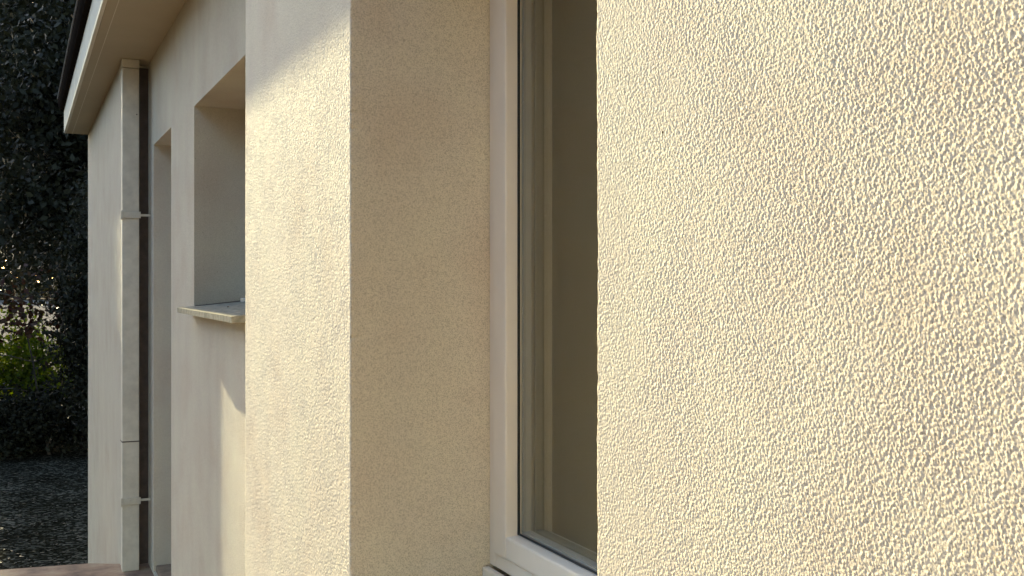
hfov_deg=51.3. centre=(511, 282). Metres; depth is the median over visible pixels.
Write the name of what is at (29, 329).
tree
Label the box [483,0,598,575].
window
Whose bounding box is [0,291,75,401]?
bush
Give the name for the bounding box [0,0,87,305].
tree
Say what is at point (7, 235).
tree
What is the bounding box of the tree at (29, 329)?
[0,263,64,454]
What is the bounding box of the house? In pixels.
[57,0,1023,575]
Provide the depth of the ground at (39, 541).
10.92 m
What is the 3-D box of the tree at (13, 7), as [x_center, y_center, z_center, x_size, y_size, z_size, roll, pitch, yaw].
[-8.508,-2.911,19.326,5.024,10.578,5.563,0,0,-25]
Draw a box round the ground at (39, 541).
[0,286,87,569]
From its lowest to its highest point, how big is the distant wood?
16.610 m
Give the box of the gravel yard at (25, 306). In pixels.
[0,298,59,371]
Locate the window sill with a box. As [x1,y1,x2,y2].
[177,298,245,322]
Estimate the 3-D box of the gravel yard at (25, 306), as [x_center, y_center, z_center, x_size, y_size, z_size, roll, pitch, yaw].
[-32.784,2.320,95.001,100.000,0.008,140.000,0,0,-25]
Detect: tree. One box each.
[0,0,84,409]
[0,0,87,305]
[0,7,85,374]
[0,8,52,251]
[0,178,75,334]
[0,263,64,454]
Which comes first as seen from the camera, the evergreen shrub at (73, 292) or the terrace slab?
the terrace slab
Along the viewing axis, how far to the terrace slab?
5.78 m
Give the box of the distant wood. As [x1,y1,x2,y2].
[0,242,56,299]
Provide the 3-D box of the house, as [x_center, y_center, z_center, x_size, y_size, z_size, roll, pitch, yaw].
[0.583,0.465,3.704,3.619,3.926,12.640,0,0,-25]
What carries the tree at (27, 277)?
on the ground at (39, 541)
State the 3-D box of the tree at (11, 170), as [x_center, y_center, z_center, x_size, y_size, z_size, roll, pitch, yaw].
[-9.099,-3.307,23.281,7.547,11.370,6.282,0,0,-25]
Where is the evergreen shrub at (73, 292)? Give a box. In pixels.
[23,156,87,457]
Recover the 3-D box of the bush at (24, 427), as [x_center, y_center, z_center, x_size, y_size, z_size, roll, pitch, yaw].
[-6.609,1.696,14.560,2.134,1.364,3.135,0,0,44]
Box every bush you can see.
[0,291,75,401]
[0,368,87,459]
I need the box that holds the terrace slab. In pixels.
[0,563,153,575]

